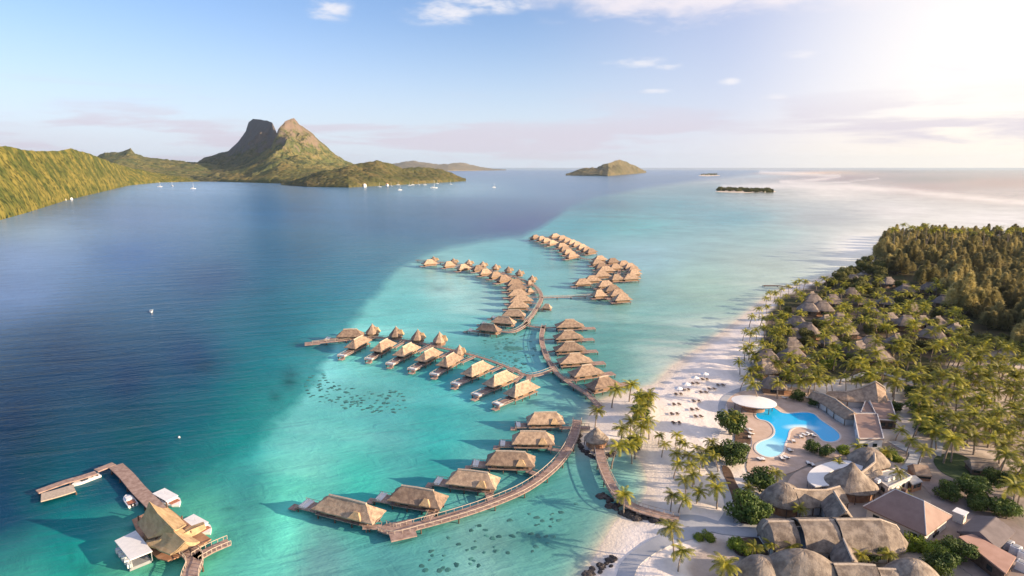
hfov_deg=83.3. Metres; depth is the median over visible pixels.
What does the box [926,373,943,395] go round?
coconut palm
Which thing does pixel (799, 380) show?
coconut palm
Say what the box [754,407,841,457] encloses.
swimming pool
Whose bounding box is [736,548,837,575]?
oval lodge
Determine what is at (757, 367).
coconut palm
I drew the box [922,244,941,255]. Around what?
casuarina tree
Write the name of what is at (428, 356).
overwater villa
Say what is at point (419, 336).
overwater villa
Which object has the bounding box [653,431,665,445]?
coconut palm
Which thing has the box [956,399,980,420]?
coconut palm
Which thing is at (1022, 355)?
coconut palm
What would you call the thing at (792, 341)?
garden bungalow
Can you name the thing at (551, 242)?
overwater villa
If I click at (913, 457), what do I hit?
footpath
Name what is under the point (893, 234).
casuarina tree
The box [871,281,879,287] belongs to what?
coconut palm
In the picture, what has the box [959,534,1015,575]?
long shed
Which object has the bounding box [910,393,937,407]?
coconut palm
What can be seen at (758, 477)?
broadleaf tree
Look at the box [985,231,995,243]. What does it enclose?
casuarina tree
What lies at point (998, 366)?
coconut palm
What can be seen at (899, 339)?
coconut palm
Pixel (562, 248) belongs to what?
overwater villa
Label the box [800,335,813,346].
olive tree
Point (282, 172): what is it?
mountain foothill
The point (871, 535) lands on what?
barrel lodge
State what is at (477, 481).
overwater villa
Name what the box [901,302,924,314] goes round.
garden bungalow
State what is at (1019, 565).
water tank
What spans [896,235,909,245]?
casuarina tree
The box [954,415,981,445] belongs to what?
coconut palm
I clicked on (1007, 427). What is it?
coconut palm
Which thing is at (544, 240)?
overwater villa
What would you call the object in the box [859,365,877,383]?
coconut palm
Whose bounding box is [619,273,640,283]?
overwater villa
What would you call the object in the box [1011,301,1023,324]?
casuarina tree
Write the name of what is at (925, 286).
garden bungalow
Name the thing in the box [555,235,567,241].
overwater villa
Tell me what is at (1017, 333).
casuarina tree
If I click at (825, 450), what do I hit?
broadleaf tree
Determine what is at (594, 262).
overwater villa
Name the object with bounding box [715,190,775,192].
islet ground
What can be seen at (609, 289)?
overwater villa
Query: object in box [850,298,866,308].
garden bungalow
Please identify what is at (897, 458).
lime shrub
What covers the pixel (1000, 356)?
coconut palm
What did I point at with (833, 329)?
coconut palm
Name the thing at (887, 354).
garden bungalow
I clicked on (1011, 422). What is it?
coconut palm
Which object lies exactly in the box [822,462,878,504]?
cone lodge
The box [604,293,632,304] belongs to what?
overwater villa
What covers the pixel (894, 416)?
coconut palm
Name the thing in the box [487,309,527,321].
overwater villa
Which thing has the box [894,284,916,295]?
garden bungalow
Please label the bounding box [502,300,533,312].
overwater villa
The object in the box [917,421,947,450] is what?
coconut palm
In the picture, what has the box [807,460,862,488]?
curved canopy
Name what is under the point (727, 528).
footpath
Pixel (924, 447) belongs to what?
coconut palm
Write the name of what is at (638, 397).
coconut palm
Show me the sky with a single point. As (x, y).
(481, 83)
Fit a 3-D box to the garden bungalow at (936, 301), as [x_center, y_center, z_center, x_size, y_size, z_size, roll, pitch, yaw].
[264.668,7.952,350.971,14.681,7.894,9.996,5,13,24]
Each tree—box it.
[623,434,643,450]
[631,404,650,420]
[633,391,652,404]
[708,444,725,458]
[714,408,747,435]
[720,438,750,466]
[723,488,764,524]
[740,465,776,492]
[743,498,774,524]
[772,341,787,351]
[788,389,806,400]
[798,327,814,337]
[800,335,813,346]
[802,439,821,453]
[808,398,818,405]
[811,318,823,328]
[818,444,835,455]
[819,358,836,369]
[839,266,853,271]
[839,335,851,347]
[844,268,853,275]
[847,354,863,369]
[857,261,868,272]
[860,254,873,262]
[863,312,874,318]
[863,324,875,334]
[866,263,877,275]
[867,547,884,562]
[872,237,895,259]
[872,266,887,274]
[873,259,887,268]
[874,269,888,276]
[878,232,891,241]
[878,321,894,333]
[885,250,912,273]
[886,248,907,266]
[887,236,906,248]
[889,228,903,239]
[892,400,903,411]
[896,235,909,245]
[900,258,916,273]
[900,334,916,352]
[901,240,924,263]
[902,232,915,239]
[904,384,928,397]
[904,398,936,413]
[910,230,919,236]
[912,414,946,435]
[914,260,940,283]
[915,233,928,243]
[915,239,928,253]
[915,339,933,352]
[918,544,961,575]
[920,226,929,232]
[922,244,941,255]
[922,246,942,263]
[924,363,942,375]
[925,236,939,244]
[929,268,947,283]
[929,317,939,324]
[931,479,962,501]
[932,230,947,237]
[933,233,942,241]
[935,241,950,248]
[937,229,948,235]
[937,250,958,268]
[937,271,961,293]
[938,263,953,273]
[940,241,967,258]
[940,534,980,561]
[941,231,964,240]
[942,272,988,313]
[945,268,963,284]
[946,237,962,248]
[947,255,965,272]
[948,259,975,276]
[949,246,969,259]
[953,258,978,280]
[953,473,994,496]
[954,231,968,238]
[962,234,985,258]
[962,278,1006,310]
[965,327,974,334]
[965,491,995,511]
[969,297,1002,318]
[970,252,993,274]
[973,331,993,344]
[974,249,987,257]
[975,267,992,281]
[975,274,995,288]
[978,301,1014,329]
[980,268,1010,283]
[981,223,993,233]
[981,466,1011,488]
[982,248,997,260]
[984,241,992,253]
[984,252,1009,268]
[984,255,1011,269]
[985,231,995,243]
[987,241,1012,256]
[988,248,1016,262]
[989,496,1023,519]
[990,226,1003,235]
[990,238,1000,247]
[991,234,1008,241]
[992,272,1016,300]
[995,332,1010,342]
[1001,256,1023,274]
[1001,283,1023,308]
[1007,238,1020,247]
[1009,271,1023,285]
[1010,320,1023,334]
[1010,322,1023,342]
[1011,268,1023,280]
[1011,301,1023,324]
[1012,243,1022,258]
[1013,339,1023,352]
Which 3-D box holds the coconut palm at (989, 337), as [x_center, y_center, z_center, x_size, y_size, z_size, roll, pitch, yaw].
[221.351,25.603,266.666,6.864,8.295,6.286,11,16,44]
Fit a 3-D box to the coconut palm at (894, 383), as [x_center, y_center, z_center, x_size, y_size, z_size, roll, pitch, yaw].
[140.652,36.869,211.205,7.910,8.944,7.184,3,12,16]
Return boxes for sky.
[0,0,1023,167]
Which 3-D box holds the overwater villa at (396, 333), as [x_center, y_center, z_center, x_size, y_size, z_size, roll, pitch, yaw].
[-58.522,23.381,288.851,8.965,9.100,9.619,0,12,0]
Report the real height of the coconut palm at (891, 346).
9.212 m
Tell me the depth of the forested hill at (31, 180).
1524.43 m
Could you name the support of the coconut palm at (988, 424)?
on the beach ground at (715, 357)
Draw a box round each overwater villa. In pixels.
[288,494,385,532]
[320,328,364,341]
[337,335,371,360]
[364,324,380,339]
[364,338,406,363]
[367,484,448,521]
[385,342,432,368]
[386,326,403,340]
[407,347,453,374]
[409,329,425,343]
[419,259,440,266]
[425,468,500,502]
[429,331,447,345]
[429,352,475,379]
[440,261,459,269]
[450,360,502,389]
[453,264,472,272]
[454,344,465,356]
[463,323,501,337]
[464,259,473,265]
[465,450,542,476]
[470,265,484,272]
[470,370,523,401]
[476,268,491,276]
[477,316,516,328]
[479,262,487,267]
[485,271,513,280]
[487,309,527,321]
[489,264,500,270]
[491,375,539,410]
[492,274,521,283]
[493,430,566,453]
[499,266,513,272]
[500,283,536,292]
[501,279,532,287]
[501,289,539,298]
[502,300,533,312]
[503,294,537,305]
[510,411,576,431]
[513,269,524,277]
[525,280,533,285]
[526,288,537,294]
[528,275,537,282]
[530,235,538,240]
[533,236,555,242]
[536,303,551,311]
[538,238,560,243]
[541,330,594,344]
[545,319,595,332]
[546,240,558,246]
[547,341,598,356]
[549,233,560,238]
[552,243,567,249]
[553,352,605,369]
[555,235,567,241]
[557,246,571,252]
[558,238,571,243]
[560,249,575,255]
[562,252,580,259]
[565,240,576,246]
[568,241,581,247]
[568,364,615,383]
[570,278,597,288]
[572,244,586,250]
[577,246,589,253]
[577,248,597,255]
[584,375,627,396]
[586,259,609,266]
[586,275,601,283]
[588,290,607,300]
[589,255,607,261]
[590,263,606,270]
[593,266,618,274]
[593,271,611,278]
[593,280,613,288]
[602,285,621,294]
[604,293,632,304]
[605,258,619,264]
[605,289,627,298]
[608,274,623,282]
[609,263,622,271]
[618,260,627,266]
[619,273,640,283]
[620,269,641,275]
[621,263,637,270]
[621,266,641,273]
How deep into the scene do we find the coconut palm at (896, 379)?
213.85 m
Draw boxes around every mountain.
[190,119,276,181]
[252,118,352,176]
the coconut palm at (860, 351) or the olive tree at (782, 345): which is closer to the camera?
the coconut palm at (860, 351)
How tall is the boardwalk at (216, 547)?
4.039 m
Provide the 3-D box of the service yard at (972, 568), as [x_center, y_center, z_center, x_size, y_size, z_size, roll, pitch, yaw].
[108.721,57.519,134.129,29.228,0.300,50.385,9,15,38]
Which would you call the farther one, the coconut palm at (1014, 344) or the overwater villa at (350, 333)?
the overwater villa at (350, 333)
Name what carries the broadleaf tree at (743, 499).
on the beach ground at (715, 357)
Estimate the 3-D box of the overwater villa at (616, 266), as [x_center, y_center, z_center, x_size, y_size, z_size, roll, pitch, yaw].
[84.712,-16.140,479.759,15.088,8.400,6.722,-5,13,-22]
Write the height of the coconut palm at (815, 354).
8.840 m
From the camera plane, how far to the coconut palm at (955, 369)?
224.16 m
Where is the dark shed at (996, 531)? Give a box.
[957,515,1015,548]
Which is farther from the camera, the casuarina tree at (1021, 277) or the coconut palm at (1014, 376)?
the casuarina tree at (1021, 277)
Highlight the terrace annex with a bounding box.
[860,401,873,412]
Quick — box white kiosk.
[952,507,968,523]
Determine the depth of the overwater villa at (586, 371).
233.56 m
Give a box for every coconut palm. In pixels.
[588,405,605,427]
[606,438,630,468]
[607,383,626,407]
[611,420,631,438]
[612,485,634,513]
[622,414,639,434]
[622,437,639,463]
[623,379,640,401]
[626,403,648,433]
[626,430,647,458]
[630,421,651,437]
[631,388,648,403]
[636,397,656,415]
[638,416,659,439]
[640,387,659,410]
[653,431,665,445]
[655,518,683,558]
[659,440,672,457]
[664,487,680,510]
[668,448,684,468]
[670,430,683,448]
[670,457,686,478]
[671,539,695,571]
[674,490,692,512]
[675,438,685,451]
[675,473,694,494]
[680,439,690,447]
[681,460,699,484]
[682,449,696,470]
[683,467,701,486]
[689,443,702,460]
[690,482,709,503]
[692,453,709,473]
[698,446,712,466]
[704,437,721,448]
[704,479,730,508]
[705,449,721,471]
[706,471,719,488]
[707,551,741,575]
[720,409,739,433]
[732,357,745,374]
[739,344,753,360]
[740,373,752,390]
[741,480,755,491]
[741,539,764,554]
[743,366,757,381]
[743,378,761,396]
[744,329,757,343]
[744,341,758,357]
[746,348,756,363]
[748,353,761,362]
[750,363,764,379]
[752,371,765,385]
[755,338,768,346]
[756,344,771,352]
[761,355,775,362]
[762,538,779,554]
[765,465,785,482]
[766,342,775,349]
[767,330,778,341]
[769,377,786,398]
[770,334,783,350]
[771,356,784,371]
[772,325,788,343]
[774,320,787,336]
[777,368,796,382]
[779,350,798,362]
[782,360,802,383]
[783,306,791,312]
[783,326,796,336]
[783,540,802,549]
[790,374,810,389]
[791,502,807,516]
[792,354,803,362]
[796,368,809,385]
[799,344,811,353]
[801,357,814,369]
[806,338,817,347]
[806,364,827,386]
[806,364,829,394]
[806,372,826,390]
[807,349,824,363]
[815,330,834,347]
[816,362,829,375]
[817,290,826,297]
[818,326,835,337]
[820,379,830,390]
[821,348,832,357]
[821,375,837,390]
[823,345,836,359]
[824,277,837,288]
[826,340,839,357]
[826,350,844,370]
[829,326,842,335]
[831,271,848,284]
[832,457,844,463]
[834,325,851,339]
[838,341,854,351]
[838,372,849,390]
[839,356,862,384]
[840,277,853,283]
[840,301,853,314]
[848,375,864,387]
[850,346,870,356]
[850,438,867,449]
[851,360,868,379]
[852,276,866,283]
[852,279,868,293]
[852,548,869,562]
[855,353,871,372]
[858,368,881,382]
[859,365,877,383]
[862,368,881,378]
[865,287,879,295]
[865,346,886,369]
[865,376,883,385]
[866,336,886,348]
[870,355,891,376]
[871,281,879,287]
[872,274,883,282]
[876,363,890,383]
[877,445,894,460]
[877,546,897,563]
[882,343,898,357]
[883,364,904,391]
[883,376,903,396]
[885,376,908,400]
[887,413,902,421]
[887,466,909,479]
[888,359,904,378]
[890,334,911,354]
[891,423,909,440]
[893,280,904,286]
[893,341,913,358]
[894,295,907,306]
[894,345,909,360]
[897,350,919,370]
[899,370,913,383]
[901,433,920,455]
[902,371,921,386]
[902,372,927,384]
[905,330,918,338]
[905,392,923,414]
[907,403,927,417]
[907,413,935,436]
[908,387,926,395]
[908,410,930,435]
[910,362,929,383]
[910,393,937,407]
[910,443,934,463]
[911,382,932,394]
[914,345,927,361]
[917,400,943,413]
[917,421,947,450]
[918,368,938,386]
[919,408,945,420]
[920,425,942,449]
[923,328,939,350]
[923,388,944,412]
[924,341,943,361]
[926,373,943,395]
[928,415,947,425]
[929,307,944,317]
[929,322,946,332]
[930,353,948,367]
[932,337,950,354]
[932,368,954,382]
[933,383,953,405]
[933,403,949,415]
[934,428,969,462]
[935,393,955,420]
[938,369,962,394]
[938,407,950,420]
[939,408,969,431]
[939,428,965,461]
[942,373,969,401]
[942,415,976,447]
[944,388,967,411]
[945,344,958,358]
[945,347,959,361]
[946,336,960,358]
[946,350,961,367]
[948,330,969,347]
[948,366,961,372]
[949,351,969,371]
[952,386,972,410]
[954,326,969,334]
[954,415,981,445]
[955,346,978,367]
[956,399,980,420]
[957,340,971,347]
[958,358,978,373]
[959,368,981,390]
[960,381,975,398]
[963,360,987,388]
[963,389,991,417]
[963,406,988,428]
[963,426,989,454]
[964,336,983,352]
[964,396,976,415]
[965,354,986,373]
[967,353,988,373]
[967,377,981,393]
[970,345,993,364]
[970,414,998,440]
[971,383,990,391]
[974,345,990,351]
[974,385,997,410]
[975,376,1004,404]
[977,369,999,382]
[977,416,1003,447]
[978,339,994,348]
[978,365,1002,386]
[978,390,993,407]
[978,397,999,418]
[979,430,1006,463]
[981,409,1005,433]
[982,414,1003,436]
[983,352,999,363]
[984,334,1000,351]
[985,360,1011,385]
[986,403,1016,429]
[987,383,1008,400]
[987,446,1021,471]
[990,434,1020,460]
[991,422,1017,447]
[992,338,1011,357]
[992,342,1004,352]
[993,422,1023,450]
[994,354,1009,364]
[995,353,1009,369]
[995,473,1023,516]
[996,343,1020,365]
[998,448,1023,468]
[999,377,1022,402]
[1000,385,1016,401]
[1001,365,1023,386]
[1001,368,1023,380]
[1001,385,1022,407]
[1002,399,1023,417]
[1003,399,1021,421]
[1003,419,1023,445]
[1003,455,1023,492]
[1005,417,1023,430]
[1005,465,1022,496]
[1006,339,1019,352]
[1006,473,1023,503]
[1007,357,1023,377]
[1008,409,1023,433]
[1009,376,1023,399]
[1012,352,1023,371]
[1013,390,1023,418]
[1015,437,1023,447]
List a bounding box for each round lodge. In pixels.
[760,482,848,518]
[846,447,890,481]
[883,558,938,575]
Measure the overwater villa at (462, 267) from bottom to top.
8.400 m
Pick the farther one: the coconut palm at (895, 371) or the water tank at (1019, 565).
the coconut palm at (895, 371)
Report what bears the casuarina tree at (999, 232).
on the beach ground at (715, 357)
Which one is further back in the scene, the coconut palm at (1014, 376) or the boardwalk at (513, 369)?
the boardwalk at (513, 369)
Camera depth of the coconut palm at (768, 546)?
125.00 m
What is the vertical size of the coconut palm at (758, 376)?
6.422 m
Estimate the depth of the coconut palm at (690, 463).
155.50 m
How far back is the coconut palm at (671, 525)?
125.35 m
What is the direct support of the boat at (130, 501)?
on the water
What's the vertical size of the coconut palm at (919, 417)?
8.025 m
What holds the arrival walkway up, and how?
on the water
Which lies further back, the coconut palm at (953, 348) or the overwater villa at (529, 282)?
the overwater villa at (529, 282)
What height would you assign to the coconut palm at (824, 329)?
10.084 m
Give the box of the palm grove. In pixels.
[740,223,1022,341]
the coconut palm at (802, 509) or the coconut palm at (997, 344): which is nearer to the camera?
the coconut palm at (802, 509)
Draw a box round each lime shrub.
[692,532,703,541]
[702,529,716,542]
[726,535,744,551]
[733,539,755,555]
[836,444,849,454]
[886,447,897,458]
[891,454,904,462]
[904,530,924,551]
[907,534,928,554]
[920,539,942,552]
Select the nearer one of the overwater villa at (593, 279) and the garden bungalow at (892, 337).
the garden bungalow at (892, 337)
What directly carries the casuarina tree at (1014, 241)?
on the beach ground at (715, 357)
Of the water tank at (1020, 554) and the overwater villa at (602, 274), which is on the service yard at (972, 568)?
the water tank at (1020, 554)
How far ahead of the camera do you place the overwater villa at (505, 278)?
426.99 m
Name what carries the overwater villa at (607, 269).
in the water
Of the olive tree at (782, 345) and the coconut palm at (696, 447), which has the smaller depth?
the coconut palm at (696, 447)
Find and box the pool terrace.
[727,387,856,475]
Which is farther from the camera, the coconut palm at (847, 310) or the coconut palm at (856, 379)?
the coconut palm at (847, 310)
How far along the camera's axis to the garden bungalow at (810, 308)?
331.10 m
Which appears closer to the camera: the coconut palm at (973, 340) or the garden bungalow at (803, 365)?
the garden bungalow at (803, 365)
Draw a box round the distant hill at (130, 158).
[97,148,220,178]
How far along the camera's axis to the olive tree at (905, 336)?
263.46 m
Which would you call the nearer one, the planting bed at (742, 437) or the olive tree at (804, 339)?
the planting bed at (742, 437)
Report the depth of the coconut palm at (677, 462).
157.52 m
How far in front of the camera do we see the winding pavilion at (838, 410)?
197.31 m
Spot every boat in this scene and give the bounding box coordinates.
[72,473,100,485]
[123,495,137,508]
[152,488,180,506]
[184,514,211,534]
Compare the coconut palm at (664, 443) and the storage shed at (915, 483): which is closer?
the storage shed at (915, 483)
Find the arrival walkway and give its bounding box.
[178,545,203,575]
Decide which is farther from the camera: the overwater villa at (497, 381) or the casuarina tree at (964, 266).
the casuarina tree at (964, 266)
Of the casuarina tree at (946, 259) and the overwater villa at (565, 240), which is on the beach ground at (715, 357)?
the casuarina tree at (946, 259)
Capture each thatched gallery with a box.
[819,491,851,527]
[828,538,859,562]
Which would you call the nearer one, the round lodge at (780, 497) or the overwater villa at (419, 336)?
the round lodge at (780, 497)
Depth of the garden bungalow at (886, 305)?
349.20 m
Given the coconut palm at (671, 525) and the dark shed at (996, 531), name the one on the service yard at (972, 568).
the dark shed at (996, 531)
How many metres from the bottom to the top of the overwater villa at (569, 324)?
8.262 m
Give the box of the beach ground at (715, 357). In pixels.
[580,234,1023,575]
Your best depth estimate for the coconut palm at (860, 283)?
384.10 m
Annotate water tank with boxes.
[1002,539,1014,550]
[1008,543,1022,556]
[1013,558,1023,572]
[1016,548,1023,559]
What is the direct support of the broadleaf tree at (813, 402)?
on the pool terrace
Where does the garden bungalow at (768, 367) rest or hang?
on the beach ground at (715, 357)
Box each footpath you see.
[616,526,714,575]
[676,515,758,537]
[699,452,735,522]
[718,384,797,413]
[805,372,915,386]
[889,441,921,469]
[930,427,946,455]
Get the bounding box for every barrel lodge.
[756,518,801,554]
[790,517,841,558]
[830,517,907,563]
[832,562,879,575]
[877,567,898,575]
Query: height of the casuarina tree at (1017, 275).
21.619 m
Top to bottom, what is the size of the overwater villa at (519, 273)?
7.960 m
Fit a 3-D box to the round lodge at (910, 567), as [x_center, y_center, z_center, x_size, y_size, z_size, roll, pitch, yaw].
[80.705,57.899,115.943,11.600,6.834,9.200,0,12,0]
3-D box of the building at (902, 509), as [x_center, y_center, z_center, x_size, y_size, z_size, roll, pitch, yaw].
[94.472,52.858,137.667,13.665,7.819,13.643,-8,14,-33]
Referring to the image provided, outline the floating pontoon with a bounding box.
[41,484,76,501]
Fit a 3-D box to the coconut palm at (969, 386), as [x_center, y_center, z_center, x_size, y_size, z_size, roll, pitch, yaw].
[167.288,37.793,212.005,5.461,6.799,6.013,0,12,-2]
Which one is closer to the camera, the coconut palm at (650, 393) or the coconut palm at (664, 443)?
the coconut palm at (664, 443)
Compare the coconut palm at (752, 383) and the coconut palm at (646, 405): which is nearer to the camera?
the coconut palm at (646, 405)
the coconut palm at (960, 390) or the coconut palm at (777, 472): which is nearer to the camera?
the coconut palm at (777, 472)
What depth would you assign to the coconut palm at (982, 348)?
247.90 m
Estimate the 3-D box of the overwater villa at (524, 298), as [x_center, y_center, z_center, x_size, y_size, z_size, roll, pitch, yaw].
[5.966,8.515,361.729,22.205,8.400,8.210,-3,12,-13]
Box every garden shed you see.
[907,464,931,480]
[964,459,1000,475]
[986,493,1016,512]
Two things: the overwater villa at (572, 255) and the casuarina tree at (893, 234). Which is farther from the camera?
the casuarina tree at (893, 234)
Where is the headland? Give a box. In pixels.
[281,160,465,187]
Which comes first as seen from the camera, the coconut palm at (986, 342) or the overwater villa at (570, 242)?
the coconut palm at (986, 342)
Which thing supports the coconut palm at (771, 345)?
on the beach ground at (715, 357)
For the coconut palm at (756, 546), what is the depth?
122.37 m
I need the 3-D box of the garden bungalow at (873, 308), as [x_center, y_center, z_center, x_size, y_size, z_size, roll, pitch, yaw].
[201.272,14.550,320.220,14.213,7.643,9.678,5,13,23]
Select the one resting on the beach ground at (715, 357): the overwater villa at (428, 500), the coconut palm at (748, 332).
the coconut palm at (748, 332)
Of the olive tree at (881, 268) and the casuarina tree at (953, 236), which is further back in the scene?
the casuarina tree at (953, 236)
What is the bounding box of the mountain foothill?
[209,148,325,182]
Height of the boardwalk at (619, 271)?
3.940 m
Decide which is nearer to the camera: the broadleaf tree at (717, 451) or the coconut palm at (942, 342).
the broadleaf tree at (717, 451)
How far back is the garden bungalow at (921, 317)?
304.89 m
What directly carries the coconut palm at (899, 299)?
on the beach ground at (715, 357)
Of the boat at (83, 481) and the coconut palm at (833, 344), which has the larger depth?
the coconut palm at (833, 344)
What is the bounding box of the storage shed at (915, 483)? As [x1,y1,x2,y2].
[908,475,922,492]
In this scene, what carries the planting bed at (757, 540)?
on the beach ground at (715, 357)
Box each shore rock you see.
[604,503,612,508]
[626,513,634,519]
[631,515,642,521]
[648,517,659,522]
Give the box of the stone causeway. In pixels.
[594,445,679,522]
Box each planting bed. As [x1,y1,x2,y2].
[722,465,758,524]
[733,537,767,555]
[734,429,750,446]
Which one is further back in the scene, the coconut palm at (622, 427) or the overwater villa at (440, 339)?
the overwater villa at (440, 339)
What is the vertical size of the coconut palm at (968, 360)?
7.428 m
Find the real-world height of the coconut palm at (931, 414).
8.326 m
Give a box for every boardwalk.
[191,535,230,559]
[305,335,553,379]
[377,418,581,541]
[416,259,545,327]
[500,320,530,333]
[539,325,601,408]
[541,294,591,299]
[544,236,620,291]
[576,423,589,429]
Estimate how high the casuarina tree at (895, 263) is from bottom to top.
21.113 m
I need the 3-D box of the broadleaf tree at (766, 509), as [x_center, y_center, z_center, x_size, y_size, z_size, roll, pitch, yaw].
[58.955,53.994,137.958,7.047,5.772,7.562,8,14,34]
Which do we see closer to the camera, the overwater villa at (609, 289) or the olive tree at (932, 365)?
the olive tree at (932, 365)
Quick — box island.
[566,159,645,175]
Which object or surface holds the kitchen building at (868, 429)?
on the pool terrace
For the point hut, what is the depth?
175.34 m
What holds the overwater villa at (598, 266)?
in the water
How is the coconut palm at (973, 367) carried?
on the beach ground at (715, 357)
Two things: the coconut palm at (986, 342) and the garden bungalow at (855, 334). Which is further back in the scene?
the garden bungalow at (855, 334)
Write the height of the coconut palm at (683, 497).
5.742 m
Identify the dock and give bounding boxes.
[36,471,97,493]
[94,462,115,471]
[109,463,165,510]
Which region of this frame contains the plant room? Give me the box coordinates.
[875,467,911,493]
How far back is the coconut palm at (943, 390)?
205.09 m
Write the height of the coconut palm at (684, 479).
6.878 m
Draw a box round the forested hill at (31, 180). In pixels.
[0,146,200,219]
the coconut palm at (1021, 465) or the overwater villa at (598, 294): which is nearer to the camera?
the coconut palm at (1021, 465)
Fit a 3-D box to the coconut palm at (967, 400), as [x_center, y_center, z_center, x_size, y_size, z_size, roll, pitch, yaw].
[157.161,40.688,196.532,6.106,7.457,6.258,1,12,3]
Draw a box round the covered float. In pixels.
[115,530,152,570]
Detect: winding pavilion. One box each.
[808,391,856,424]
[826,381,889,407]
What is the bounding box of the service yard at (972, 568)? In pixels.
[922,477,1023,575]
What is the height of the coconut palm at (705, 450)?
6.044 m
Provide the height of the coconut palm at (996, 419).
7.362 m
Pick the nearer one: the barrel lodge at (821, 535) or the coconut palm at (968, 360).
the barrel lodge at (821, 535)
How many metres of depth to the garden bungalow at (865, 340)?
265.09 m
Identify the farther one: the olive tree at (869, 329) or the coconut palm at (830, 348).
the olive tree at (869, 329)
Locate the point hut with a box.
[584,427,608,448]
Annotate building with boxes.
[853,413,883,449]
[863,487,952,541]
[869,400,897,429]
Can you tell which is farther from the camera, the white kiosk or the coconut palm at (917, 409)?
the coconut palm at (917, 409)
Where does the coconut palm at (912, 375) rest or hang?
on the beach ground at (715, 357)
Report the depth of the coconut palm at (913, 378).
213.31 m
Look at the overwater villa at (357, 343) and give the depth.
268.63 m
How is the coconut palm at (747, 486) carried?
on the beach ground at (715, 357)
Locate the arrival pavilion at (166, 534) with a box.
[132,501,210,561]
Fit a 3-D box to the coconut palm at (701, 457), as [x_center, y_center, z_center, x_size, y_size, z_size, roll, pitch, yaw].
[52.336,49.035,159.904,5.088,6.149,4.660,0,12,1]
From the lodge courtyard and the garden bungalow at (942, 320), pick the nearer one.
the lodge courtyard
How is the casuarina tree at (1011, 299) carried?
on the beach ground at (715, 357)
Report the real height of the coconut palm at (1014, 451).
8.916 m
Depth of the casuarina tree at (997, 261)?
429.06 m
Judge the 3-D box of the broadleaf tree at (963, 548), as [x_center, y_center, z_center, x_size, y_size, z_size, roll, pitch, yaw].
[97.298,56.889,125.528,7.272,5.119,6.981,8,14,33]
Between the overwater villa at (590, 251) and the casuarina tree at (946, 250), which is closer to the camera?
the casuarina tree at (946, 250)
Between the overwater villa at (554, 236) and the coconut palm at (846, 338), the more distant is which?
the overwater villa at (554, 236)
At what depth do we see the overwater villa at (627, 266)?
481.43 m
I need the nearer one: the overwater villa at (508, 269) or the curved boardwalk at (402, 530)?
the curved boardwalk at (402, 530)
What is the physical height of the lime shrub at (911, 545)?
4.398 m
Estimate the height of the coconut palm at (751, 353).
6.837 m
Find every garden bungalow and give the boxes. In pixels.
[748,358,781,379]
[751,349,779,363]
[758,375,791,395]
[776,346,813,366]
[778,337,805,352]
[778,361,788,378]
[782,328,801,342]
[783,315,804,327]
[789,363,814,382]
[794,321,820,340]
[796,301,821,316]
[802,293,821,303]
[814,300,835,315]
[819,335,842,348]
[820,314,835,328]
[822,294,842,307]
[832,313,851,325]
[832,323,861,338]
[841,340,869,358]
[843,287,859,297]
[847,274,858,283]
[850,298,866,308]
[858,335,890,354]
[859,307,880,317]
[860,346,895,367]
[862,318,882,331]
[875,296,895,308]
[879,312,897,322]
[880,277,895,287]
[882,333,900,348]
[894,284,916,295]
[894,315,921,331]
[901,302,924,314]
[915,315,930,328]
[915,326,953,346]
[919,282,940,294]
[931,294,961,309]
[932,316,948,326]
[945,322,966,337]
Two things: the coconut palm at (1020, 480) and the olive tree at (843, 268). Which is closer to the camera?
the coconut palm at (1020, 480)
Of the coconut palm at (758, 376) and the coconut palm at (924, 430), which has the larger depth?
the coconut palm at (758, 376)
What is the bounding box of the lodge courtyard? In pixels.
[788,465,853,507]
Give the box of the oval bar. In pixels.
[731,395,776,414]
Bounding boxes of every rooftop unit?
[874,478,880,483]
[884,476,890,481]
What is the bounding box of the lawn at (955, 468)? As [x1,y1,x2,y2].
[933,453,992,485]
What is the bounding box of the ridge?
[393,161,505,170]
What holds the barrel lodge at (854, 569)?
on the beach ground at (715, 357)
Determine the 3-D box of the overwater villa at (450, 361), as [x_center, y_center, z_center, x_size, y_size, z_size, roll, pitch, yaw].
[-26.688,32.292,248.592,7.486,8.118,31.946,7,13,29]
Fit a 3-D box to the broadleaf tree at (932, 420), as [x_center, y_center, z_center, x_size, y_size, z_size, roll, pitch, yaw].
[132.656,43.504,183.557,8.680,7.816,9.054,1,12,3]
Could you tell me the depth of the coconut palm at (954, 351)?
251.97 m
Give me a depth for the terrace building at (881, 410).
193.24 m
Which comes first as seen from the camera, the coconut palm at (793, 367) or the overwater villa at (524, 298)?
the coconut palm at (793, 367)
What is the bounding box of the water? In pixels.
[0,168,1023,575]
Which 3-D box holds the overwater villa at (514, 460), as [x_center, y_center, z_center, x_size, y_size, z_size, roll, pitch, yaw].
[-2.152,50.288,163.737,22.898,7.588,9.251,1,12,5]
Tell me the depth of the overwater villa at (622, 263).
494.04 m
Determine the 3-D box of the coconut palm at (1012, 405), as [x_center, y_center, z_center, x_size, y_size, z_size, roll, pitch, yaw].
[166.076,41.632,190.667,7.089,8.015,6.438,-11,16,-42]
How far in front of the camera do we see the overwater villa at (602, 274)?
443.55 m
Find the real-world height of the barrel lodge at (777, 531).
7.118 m
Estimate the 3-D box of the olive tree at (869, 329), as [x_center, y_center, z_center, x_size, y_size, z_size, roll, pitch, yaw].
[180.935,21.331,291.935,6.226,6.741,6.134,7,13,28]
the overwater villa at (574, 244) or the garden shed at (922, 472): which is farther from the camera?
the overwater villa at (574, 244)
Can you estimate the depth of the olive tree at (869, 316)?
312.07 m
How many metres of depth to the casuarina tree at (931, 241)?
594.27 m
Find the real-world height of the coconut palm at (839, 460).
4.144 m

